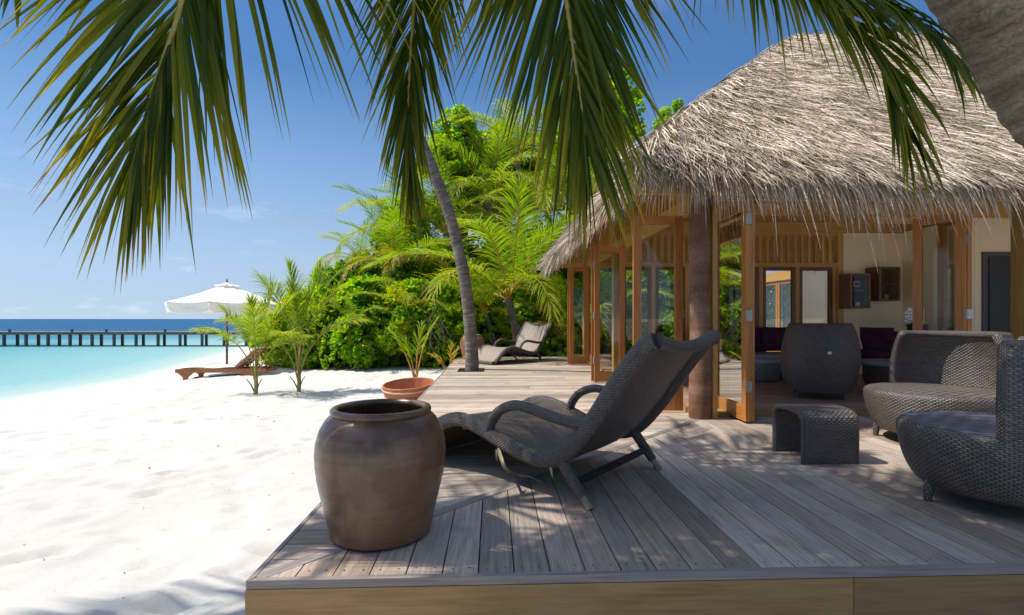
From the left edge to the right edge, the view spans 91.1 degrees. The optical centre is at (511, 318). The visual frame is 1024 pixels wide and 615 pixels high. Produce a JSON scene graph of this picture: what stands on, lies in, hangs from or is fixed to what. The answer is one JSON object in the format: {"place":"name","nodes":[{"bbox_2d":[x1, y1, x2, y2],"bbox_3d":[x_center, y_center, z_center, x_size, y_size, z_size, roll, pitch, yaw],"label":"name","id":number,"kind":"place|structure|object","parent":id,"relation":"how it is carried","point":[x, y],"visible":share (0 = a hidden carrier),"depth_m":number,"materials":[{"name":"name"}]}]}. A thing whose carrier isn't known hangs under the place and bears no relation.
{"place":"outdoors","nodes":[
{"label":"outdoors","id":0,"kind":"place"},
{"bbox_2d":[0,319,256,403],"bbox_3d":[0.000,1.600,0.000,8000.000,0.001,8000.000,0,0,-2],"label":"sea","id":1,"kind":"structure","parent":0,"point":[29,372],"depth_m":21.87,"materials":[{"name":"liquid"}]},
{"bbox_2d":[0,329,249,346],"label":"jetty","id":2,"kind":"object","parent":1,"relation":"in","point":[164,333],"visible":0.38,"depth_m":28.90,"materials":[{"name":"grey wood"}]},
{"bbox_2d":[0,347,512,614],"bbox_3d":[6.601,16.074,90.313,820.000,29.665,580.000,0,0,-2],"label":"sand","id":3,"kind":"structure","parent":0,"point":[82,522],"depth_m":3.96,"materials":[{"name":"white sand"}]},
{"bbox_2d":[0,367,438,613],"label":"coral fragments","id":4,"kind":"object","parent":3,"relation":"on","point":[199,452],"visible":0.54,"depth_m":5.02,"materials":[{"name":"white stone"}]},
{"bbox_2d":[164,279,283,363],"bbox_3d":[-7.382,0.271,13.000,2.624,2.622,2.624,0,0,-37],"label":"parasol","id":5,"kind":"object","parent":3,"relation":"on","point":[227,294],"visible":0.81,"depth_m":12.07,"materials":[{"name":"white fabric"}]},
{"bbox_2d":[175,346,277,379],"bbox_3d":[-6.639,1.034,11.732,2.000,0.767,0.655,0,0,-3],"label":"beach lounger","id":6,"kind":"object","parent":3,"relation":"on","point":[242,366],"visible":0.87,"depth_m":11.47,"materials":[{"name":"orange wood"}]},
{"bbox_2d":[188,284,315,394],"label":"young palm","id":7,"kind":"object","parent":3,"relation":"on","point":[252,325],"visible":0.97,"depth_m":8.48,"materials":[{"name":"green plant"}]},
{"bbox_2d":[248,319,295,362],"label":"shrub","id":8,"kind":"object","parent":3,"relation":"on","point":[252,346],"visible":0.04,"depth_m":14.95,"materials":[{"name":"green plant"}]},
{"bbox_2d":[213,255,370,391],"bbox_3d":[-3.837,0.100,8.861,2.484,2.504,1.841,0,0,32],"label":"young palm","id":9,"kind":"object","parent":3,"relation":"on","point":[301,310],"visible":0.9,"depth_m":8.88,"materials":[{"name":"green plant"}]},
{"bbox_2d":[259,294,341,367],"bbox_3d":[-5.949,0.385,14.451,2.402,2.358,2.546,0,0,12],"label":"shrub","id":10,"kind":"object","parent":3,"relation":"on","point":[276,351],"visible":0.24,"depth_m":13.63,"materials":[{"name":"green plant"}]},
{"bbox_2d":[269,258,348,365],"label":"palm tree","id":11,"kind":"object","parent":3,"relation":"on","point":[320,277],"visible":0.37,"depth_m":14.13,"materials":[{"name":"green plant"}]},
{"bbox_2d":[287,264,350,345],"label":"shrub","id":12,"kind":"object","parent":3,"relation":"on","point":[334,271],"visible":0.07,"depth_m":15.78,"materials":[{"name":"green plant"}]},
{"bbox_2d":[287,284,360,369],"bbox_3d":[-4.943,0.313,13.859,2.219,2.524,2.471,0,0,26],"label":"shrub","id":13,"kind":"object","parent":3,"relation":"on","point":[318,357],"visible":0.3,"depth_m":13.17,"materials":[{"name":"green plant"}]},
{"bbox_2d":[316,216,383,275],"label":"palm tree","id":14,"kind":"object","parent":3,"relation":"on","point":[353,243],"visible":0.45,"depth_m":17.30,"materials":[{"name":"green plant"}]},
{"bbox_2d":[328,249,384,288],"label":"shrub","id":15,"kind":"object","parent":3,"relation":"on","point":[374,268],"visible":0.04,"depth_m":16.01,"materials":[{"name":"green plant"}]},
{"bbox_2d":[329,276,386,368],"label":"palm tree","id":16,"kind":"object","parent":3,"relation":"on","point":[353,311],"visible":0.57,"depth_m":12.57,"materials":[{"name":"green plant"}]},
{"bbox_2d":[318,274,407,368],"bbox_3d":[-4.001,0.168,13.498,2.424,2.786,2.575,0,0,-1],"label":"shrub","id":17,"kind":"object","parent":3,"relation":"on","point":[355,347],"visible":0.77,"depth_m":13.06,"materials":[{"name":"green plant"}]},
{"bbox_2d":[343,281,440,367],"bbox_3d":[-3.269,0.293,13.731,2.846,2.594,2.684,0,0,4],"label":"shrub","id":18,"kind":"object","parent":3,"relation":"on","point":[400,313],"visible":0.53,"depth_m":12.91,"materials":[{"name":"green plant"}]},
{"bbox_2d":[338,275,456,367],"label":"palm tree","id":19,"kind":"object","parent":3,"relation":"on","point":[405,295],"visible":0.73,"depth_m":12.81,"materials":[{"name":"green plant"}]},
{"bbox_2d":[369,242,430,285],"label":"shrub","id":20,"kind":"object","parent":3,"relation":"on","point":[404,274],"visible":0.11,"depth_m":15.72,"materials":[{"name":"green plant"}]},
{"bbox_2d":[369,188,439,264],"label":"tree","id":21,"kind":"object","parent":3,"relation":"on","point":[409,239],"visible":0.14,"depth_m":17.73,"materials":[{"name":"green plant"}]},
{"bbox_2d":[335,194,481,284],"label":"palm tree","id":22,"kind":"object","parent":3,"relation":"on","point":[393,227],"visible":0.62,"depth_m":15.12,"materials":[{"name":"green plant"}]},
{"bbox_2d":[382,377,434,399],"bbox_3d":[-1.704,1.239,8.329,0.876,0.349,0.876,-3,6,-2],"label":"planter tub","id":23,"kind":"object","parent":3,"relation":"on","point":[414,388],"visible":0.68,"depth_m":8.31,"materials":[{"name":"ceramic"}]},
{"bbox_2d":[385,314,439,376],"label":"palm seedling","id":24,"kind":"object","parent":23,"relation":"in","point":[407,349],"visible":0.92,"depth_m":9.96,"materials":[{"name":"green plant"}]},
{"bbox_2d":[331,156,488,262],"bbox_3d":[-3.568,-2.235,17.642,5.590,7.282,4.600,0,0,-2],"label":"palm tree","id":25,"kind":"object","parent":3,"relation":"on","point":[338,248],"visible":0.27,"depth_m":16.98,"materials":[{"name":"green plant"}]},
{"bbox_2d":[379,277,458,364],"bbox_3d":[-2.528,0.192,13.989,2.439,2.727,2.297,0,0,-5],"label":"shrub","id":26,"kind":"object","parent":3,"relation":"on","point":[413,285],"visible":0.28,"depth_m":13.38,"materials":[{"name":"green plant"}]},
{"bbox_2d":[403,235,457,300],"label":"shrub","id":27,"kind":"object","parent":3,"relation":"on","point":[429,270],"visible":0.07,"depth_m":16.33,"materials":[{"name":"green plant"}]},
{"bbox_2d":[409,283,480,367],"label":"shrub","id":28,"kind":"object","parent":3,"relation":"on","point":[450,295],"visible":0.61,"depth_m":13.34,"materials":[{"name":"green plant"}]},
{"bbox_2d":[425,302,450,353],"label":"frond","id":29,"kind":"object","parent":28,"relation":"in","point":[442,332],"visible":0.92,"depth_m":12.82,"materials":[{"name":"green plant"}]},
{"bbox_2d":[427,342,464,368],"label":"palm seedling","id":30,"kind":"object","parent":3,"relation":"on","point":[453,353],"visible":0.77,"depth_m":11.28,"materials":[{"name":"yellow plant"}]},
{"bbox_2d":[364,133,529,266],"bbox_3d":[-1.829,-2.091,17.073,5.896,6.994,5.262,0,0,-2],"label":"palm tree","id":31,"kind":"object","parent":3,"relation":"on","point":[444,229],"visible":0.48,"depth_m":16.40,"materials":[{"name":"green plant"}]},
{"bbox_2d":[418,103,495,235],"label":"tree","id":32,"kind":"object","parent":3,"relation":"on","point":[459,132],"visible":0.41,"depth_m":17.40,"materials":[{"name":"green plant"}]},
{"bbox_2d":[422,136,504,240],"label":"tree","id":33,"kind":"object","parent":3,"relation":"on","point":[454,177],"visible":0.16,"depth_m":18.10,"materials":[{"name":"green plant"}]},
{"bbox_2d":[359,172,576,356],"bbox_3d":[-0.611,-1.065,14.119,7.044,4.955,7.100,0,0,-2],"label":"palm tree","id":34,"kind":"object","parent":3,"relation":"on","point":[530,261],"visible":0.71,"depth_m":13.21,"materials":[{"name":"green plant"}]},
{"bbox_2d":[443,284,509,358],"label":"shrub","id":35,"kind":"object","parent":3,"relation":"on","point":[485,334],"visible":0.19,"depth_m":14.75,"materials":[{"name":"green plant"}]},
{"bbox_2d":[441,229,511,354],"bbox_3d":[-1.544,-0.727,17.589,3.394,4.836,3.344,0,0,30],"label":"shrub","id":36,"kind":"object","parent":3,"relation":"on","point":[470,254],"visible":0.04,"depth_m":17.32,"materials":[{"name":"green plant"}]},
{"bbox_2d":[438,272,530,346],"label":"palm tree","id":37,"kind":"object","parent":3,"relation":"on","point":[487,323],"visible":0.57,"depth_m":14.04,"materials":[{"name":"green plant"}]},
{"bbox_2d":[419,105,566,301],"bbox_3d":[-0.783,-2.796,17.111,5.645,8.401,5.392,0,0,-2],"label":"palm tree","id":38,"kind":"object","parent":3,"relation":"on","point":[490,182],"visible":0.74,"depth_m":16.52,"materials":[{"name":"green plant"}]},
{"bbox_2d":[439,86,561,226],"bbox_3d":[0.201,-3.723,18.326,6.158,10.253,4.925,0,0,-35],"label":"palm tree","id":39,"kind":"object","parent":3,"relation":"on","point":[512,142],"visible":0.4,"depth_m":18.14,"materials":[{"name":"green plant"}]},
{"bbox_2d":[473,220,542,303],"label":"shrub","id":40,"kind":"object","parent":3,"relation":"on","point":[503,287],"visible":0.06,"depth_m":17.39,"materials":[{"name":"green plant"}]},
{"bbox_2d":[470,122,548,287],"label":"tree","id":41,"kind":"object","parent":3,"relation":"on","point":[523,164],"visible":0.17,"depth_m":19.18,"materials":[{"name":"green plant"}]},
{"bbox_2d":[479,289,542,356],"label":"shrub","id":42,"kind":"object","parent":3,"relation":"on","point":[508,332],"visible":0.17,"depth_m":14.98,"materials":[{"name":"green plant"}]},
{"bbox_2d":[0,0,1023,293],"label":"palm tree","id":43,"kind":"object","parent":3,"relation":"on","point":[582,42],"visible":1,"depth_m":2.27,"materials":[{"name":"green plant"}]},
{"bbox_2d":[463,128,611,276],"bbox_3d":[1.216,-2.448,16.855,6.012,7.707,5.691,0,0,-2],"label":"palm tree","id":44,"kind":"object","parent":3,"relation":"on","point":[547,197],"visible":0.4,"depth_m":16.22,"materials":[{"name":"green plant"}]},
{"bbox_2d":[511,222,566,290],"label":"shrub","id":45,"kind":"object","parent":3,"relation":"on","point":[558,273],"visible":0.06,"depth_m":17.20,"materials":[{"name":"green plant"}]},
{"bbox_2d":[497,286,582,356],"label":"shrub","id":46,"kind":"object","parent":3,"relation":"on","point":[521,295],"visible":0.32,"depth_m":15.19,"materials":[{"name":"green plant"}]},
{"bbox_2d":[506,272,611,355],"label":"palm tree","id":47,"kind":"object","parent":3,"relation":"on","point":[559,331],"visible":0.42,"depth_m":14.45,"materials":[{"name":"green plant"}]},
{"bbox_2d":[521,128,611,274],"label":"tree","id":48,"kind":"object","parent":3,"relation":"on","point":[557,132],"visible":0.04,"depth_m":19.29,"materials":[{"name":"green plant"}]},
{"bbox_2d":[534,275,611,356],"bbox_3d":[1.760,0.110,15.947,3.295,3.066,3.108,0,0,-15],"label":"shrub","id":49,"kind":"object","parent":3,"relation":"on","point":[578,301],"visible":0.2,"depth_m":15.16,"materials":[{"name":"green plant"}]},
{"bbox_2d":[534,226,611,285],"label":"shrub","id":50,"kind":"object","parent":3,"relation":"on","point":[578,276],"depth_m":17.50,"materials":[{"name":"green plant"}]},
{"bbox_2d":[505,118,647,275],"bbox_3d":[2.331,-2.888,17.276,5.457,8.585,5.534,0,0,-2],"label":"palm tree","id":51,"kind":"object","parent":3,"relation":"on","point":[594,186],"visible":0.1,"depth_m":16.41,"materials":[{"name":"green plant"}]},
{"bbox_2d":[552,269,673,353],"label":"palm tree","id":52,"kind":"object","parent":3,"relation":"on","point":[606,307],"visible":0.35,"depth_m":14.72,"materials":[{"name":"green plant"}]},
{"bbox_2d":[578,268,661,353],"bbox_3d":[3.084,-0.051,16.006,3.065,3.224,3.111,0,0,-26],"label":"shrub","id":53,"kind":"object","parent":3,"relation":"on","point":[630,340],"visible":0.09,"depth_m":15.30,"materials":[{"name":"green plant"}]},
{"bbox_2d":[601,68,647,149],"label":"tree","id":54,"kind":"object","parent":3,"relation":"on","point":[636,94],"visible":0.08,"depth_m":19.10,"materials":[{"name":"green plant"}]},
{"bbox_2d":[245,357,1023,614],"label":"deck","id":55,"kind":"structure","parent":3,"relation":"on","point":[725,516],"depth_m":2.28,"materials":[{"name":"grey wood"}]},
{"bbox_2d":[314,398,445,550],"bbox_3d":[-0.616,0.704,2.371,0.600,0.586,0.593,0,0,-37],"label":"clay jar","id":56,"kind":"object","parent":55,"relation":"on","point":[378,466],"visible":1,"depth_m":2.14,"materials":[{"name":"brown ceramic"}]},
{"bbox_2d":[376,0,478,370],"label":"palm tree","id":57,"kind":"object","parent":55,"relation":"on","point":[470,334],"visible":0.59,"depth_m":9.66,"materials":[{"name":"grey plant"}]},
{"bbox_2d":[460,334,484,358],"bbox_3d":[-0.994,0.695,12.550,0.610,0.603,0.617,0,0,-27],"label":"clay jar","id":58,"kind":"object","parent":55,"relation":"on","point":[480,339],"visible":0.34,"depth_m":12.37,"materials":[{"name":"ceramic"}]},
{"bbox_2d":[478,321,553,364],"bbox_3d":[-0.008,0.541,11.761,1.909,0.950,0.980,0,0,-41],"label":"wicker chaise","id":59,"kind":"object","parent":55,"relation":"on","point":[529,340],"visible":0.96,"depth_m":11.82,"materials":[{"name":"wicker"}]},
{"bbox_2d":[497,448,546,485],"bbox_3d":[0.013,0.878,3.037,0.301,0.250,0.270,0,0,-28],"label":"chaise leg","id":60,"kind":"object","parent":55,"relation":"on","point":[506,469],"visible":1,"depth_m":2.92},
{"bbox_2d":[438,329,721,510],"bbox_3d":[0.263,0.541,3.329,1.909,0.950,0.980,0,0,39],"label":"wicker chaise","id":61,"kind":"object","parent":55,"relation":"on","point":[637,392],"visible":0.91,"depth_m":2.89,"materials":[{"name":"wicker"}]},
{"bbox_2d":[772,403,859,464],"bbox_3d":[2.185,0.814,3.635,0.408,0.372,0.391,0,0,-2],"label":"bench table","id":62,"kind":"object","parent":55,"relation":"on","point":[822,434],"visible":1,"depth_m":3.45,"materials":[{"name":"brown wicker"}]},
{"bbox_2d":[863,330,1014,435],"bbox_3d":[3.491,0.552,4.092,1.055,0.900,0.980,0,0,-11],"label":"tub chair","id":63,"kind":"object","parent":55,"relation":"on","point":[942,370],"visible":0.62,"depth_m":4.23,"materials":[{"name":"grey wicker"}]},
{"bbox_2d":[896,337,1023,507],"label":"tub chair","id":64,"kind":"object","parent":55,"relation":"on","point":[978,455],"visible":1,"depth_m":2.50,"materials":[{"name":"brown wicker"}]},
{"bbox_2d":[626,270,673,353],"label":"shrub","id":65,"kind":"object","parent":3,"relation":"on","point":[666,310],"visible":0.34,"depth_m":15.19,"materials":[{"name":"green plant"}]},
{"bbox_2d":[652,98,684,130],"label":"tree","id":66,"kind":"object","parent":3,"relation":"on","point":[674,109],"visible":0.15,"depth_m":20.58,"materials":[{"name":"green plant"}]},
{"bbox_2d":[535,30,1023,421],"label":"villa","id":67,"kind":"object","parent":3,"relation":"on","point":[797,183],"visible":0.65,"depth_m":5.46,"materials":[{"name":"brown wood"}]},
{"bbox_2d":[567,267,579,363],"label":"door","id":68,"kind":"structure","parent":67,"relation":"in","point":[568,267],"depth_m":10.97,"materials":[{"name":"brown wood"}]},
{"bbox_2d":[569,267,588,363],"bbox_3d":[1.460,-0.070,10.924,0.422,2.100,0.063,0,0,-4],"label":"door","id":69,"kind":"structure","parent":67,"relation":"in","point":[572,360],"depth_m":10.90,"materials":[{"name":"brown wood"}]},
{"bbox_2d":[591,248,618,380],"bbox_3d":[1.500,-0.070,7.917,0.505,2.100,0.045,0,0,-1],"label":"door","id":70,"kind":"structure","parent":67,"relation":"in","point":[592,249],"depth_m":7.89,"materials":[{"name":"brown wood"}]},
{"bbox_2d":[593,247,624,381],"bbox_3d":[1.516,-0.070,7.855,0.498,2.100,0.064,0,0,-6],"label":"door","id":71,"kind":"structure","parent":67,"relation":"in","point":[599,376],"depth_m":7.82,"materials":[{"name":"brown wood"}]},
{"bbox_2d":[625,267,650,354],"bbox_3d":[2.120,0.034,8.536,0.488,1.832,0.050,0,0,-2],"label":"window","id":72,"kind":"structure","parent":67,"relation":"in","point":[648,269],"depth_m":8.52,"materials":[{"name":"brown wood"}]},
{"bbox_2d":[633,216,683,410],"bbox_3d":[1.569,-0.060,5.382,0.544,2.080,0.068,0,0,-2],"label":"door","id":73,"kind":"structure","parent":67,"relation":"in","point":[676,404],"depth_m":5.36,"materials":[{"name":"brown wood"}]},
{"bbox_2d":[655,267,684,340],"bbox_3d":[2.689,0.034,8.557,0.508,1.832,0.050,0,0,-2],"label":"window","id":74,"kind":"structure","parent":67,"relation":"in","point":[657,269],"depth_m":8.53,"materials":[{"name":"brown wood"}]},
{"bbox_2d":[718,199,751,421],"bbox_3d":[2.239,-0.080,5.137,0.063,2.120,0.742,0,0,-2],"label":"door","id":75,"kind":"structure","parent":67,"relation":"in","point":[734,312],"depth_m":5.04,"materials":[{"name":"brown wood"}]},
{"bbox_2d":[689,327,785,378],"bbox_3d":[4.172,0.546,8.113,2.450,0.813,0.720,0,0,-2],"label":"sofa","id":76,"kind":"object","parent":67,"relation":"on","point":[768,338],"visible":0.24,"depth_m":8.24,"materials":[{"name":"purple fabric"}]},
{"bbox_2d":[750,201,754,420],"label":"door","id":77,"kind":"structure","parent":67,"relation":"in","point":[752,228],"depth_m":4.81,"materials":[{"name":"brown wood"}]},
{"bbox_2d":[755,267,758,351],"bbox_3d":[3.938,0.034,8.605,0.568,1.832,0.050,0,0,-2],"label":"window","id":78,"kind":"structure","parent":67,"relation":"in","point":[756,268],"depth_m":8.59,"materials":[{"name":"brown wood"}]},
{"bbox_2d":[755,358,780,381],"bbox_3d":[3.911,0.781,7.750,0.512,0.343,0.512,0,0,-2],"label":"stool","id":79,"kind":"object","parent":67,"relation":"on","point":[767,369],"visible":0.66,"depth_m":7.56,"materials":[{"name":"grey wicker"}]},
{"bbox_2d":[766,281,777,351],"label":"door","id":80,"kind":"structure","parent":67,"relation":"in","point":[771,287],"depth_m":15.17,"materials":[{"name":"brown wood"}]},
{"bbox_2d":[763,267,794,351],"bbox_3d":[4.578,0.034,8.629,0.568,1.832,0.050,0,0,-2],"label":"window","id":81,"kind":"structure","parent":67,"relation":"in","point":[792,269],"depth_m":8.61,"materials":[{"name":"brown wood"}]},
{"bbox_2d":[778,280,790,351],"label":"door","id":82,"kind":"structure","parent":67,"relation":"in","point":[784,287],"depth_m":14.54,"materials":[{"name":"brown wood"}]},
{"bbox_2d":[800,267,831,322],"bbox_3d":[5.223,0.034,8.653,0.578,1.832,0.050,0,0,-2],"label":"window","id":83,"kind":"structure","parent":67,"relation":"in","point":[829,270],"depth_m":8.64,"materials":[{"name":"brown wood"}]},
{"bbox_2d":[780,323,860,399],"bbox_3d":[3.792,0.506,6.200,0.842,0.908,0.952,0,0,26],"label":"tub chair","id":84,"kind":"object","parent":67,"relation":"on","point":[820,357],"visible":1,"depth_m":5.83,"materials":[{"name":"brown wicker"}]},
{"bbox_2d":[839,273,870,308],"bbox_3d":[5.789,-0.465,8.497,0.348,0.581,0.344,0,0,-2],"label":"wall cabinet","id":85,"kind":"object","parent":67,"relation":"attached to","point":[849,294],"depth_m":8.46,"materials":[{"name":"brown wood"}]},
{"bbox_2d":[853,281,859,286],"bbox_3d":[5.811,-0.584,8.463,0.110,0.090,0.017,0,0,-2],"label":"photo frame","id":86,"kind":"object","parent":85,"relation":"attached to","point":[856,283],"visible":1,"depth_m":8.46,"materials":[{"name":"metal"}]},
{"bbox_2d":[849,274,870,307],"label":"door","id":87,"kind":"structure","parent":85,"relation":"in","point":[850,275],"depth_m":8.35,"materials":[{"name":"brown wood"}]},
{"bbox_2d":[861,358,889,385],"bbox_3d":[4.740,0.737,6.350,0.578,0.433,0.578,0,0,-2],"label":"stool","id":88,"kind":"object","parent":67,"relation":"on","point":[875,370],"visible":0.41,"depth_m":6.25,"materials":[{"name":"brown wicker"}]},
{"bbox_2d":[860,327,894,379],"bbox_3d":[5.425,0.545,7.613,0.569,0.830,0.502,0,0,-22],"label":"sofa","id":89,"kind":"object","parent":67,"relation":"on","point":[877,342],"visible":0.65,"depth_m":7.55,"materials":[{"name":"purple fabric"}]},
{"bbox_2d":[865,267,900,301],"bbox_3d":[6.295,-0.585,8.516,0.365,0.572,0.344,0,0,-2],"label":"wall cabinet","id":90,"kind":"object","parent":67,"relation":"attached to","point":[885,280],"depth_m":8.47,"materials":[{"name":"brown wood"}]},
{"bbox_2d":[882,294,888,298],"bbox_3d":[6.332,-0.374,8.515,0.100,0.098,0.100,0,0,-2],"label":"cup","id":91,"kind":"object","parent":90,"relation":"in","point":[885,296],"visible":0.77,"depth_m":8.48,"materials":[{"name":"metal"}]},
{"bbox_2d":[878,267,900,300],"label":"door","id":92,"kind":"structure","parent":90,"relation":"in","point":[879,268],"depth_m":8.37,"materials":[{"name":"brown wood"}]},
{"bbox_2d":[912,211,967,330],"bbox_3d":[4.704,-0.080,5.524,0.063,2.120,0.486,0,0,-27],"label":"door","id":93,"kind":"structure","parent":67,"relation":"in","point":[917,235],"depth_m":5.41,"materials":[{"name":"brown wood"}]},
{"bbox_2d":[937,212,972,330],"bbox_3d":[4.868,-0.075,5.521,0.063,2.110,0.437,0,0,7],"label":"door","id":94,"kind":"structure","parent":67,"relation":"in","point":[946,247],"depth_m":5.60,"materials":[{"name":"brown wood"}]},
{"bbox_2d":[982,252,1009,331],"bbox_3d":[7.477,-0.020,7.512,0.890,1.960,0.045,0,0,-2],"label":"door","id":95,"kind":"structure","parent":67,"relation":"in","point":[995,265],"depth_m":7.48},
{"bbox_2d":[0,0,946,318],"label":"sky","id":96,"kind":"structure","parent":0,"point":[295,201],"materials":[{"name":"blue"}]},
{"bbox_2d":[907,322,927,329],"bbox_3d":[6.179,0.111,7.650,0.200,0.173,0.160,0,0,-2],"label":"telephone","id":97,"kind":"object","parent":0,"point":[909,326],"visible":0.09,"depth_m":7.64,"materials":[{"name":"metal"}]},
{"bbox_3d":[6.367,0.579,7.874,0.800,0.758,0.500,0,0,-2],"label":"desk","id":98,"kind":"object","parent":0,"visible":0},
{"bbox_2d":[904,308,923,326],"bbox_3d":[6.262,0.010,7.821,0.312,0.352,0.024,0,0,-2],"label":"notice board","id":99,"kind":"object","parent":98,"relation":"on","point":[908,312],"visible":0.33,"depth_m":7.81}
]}

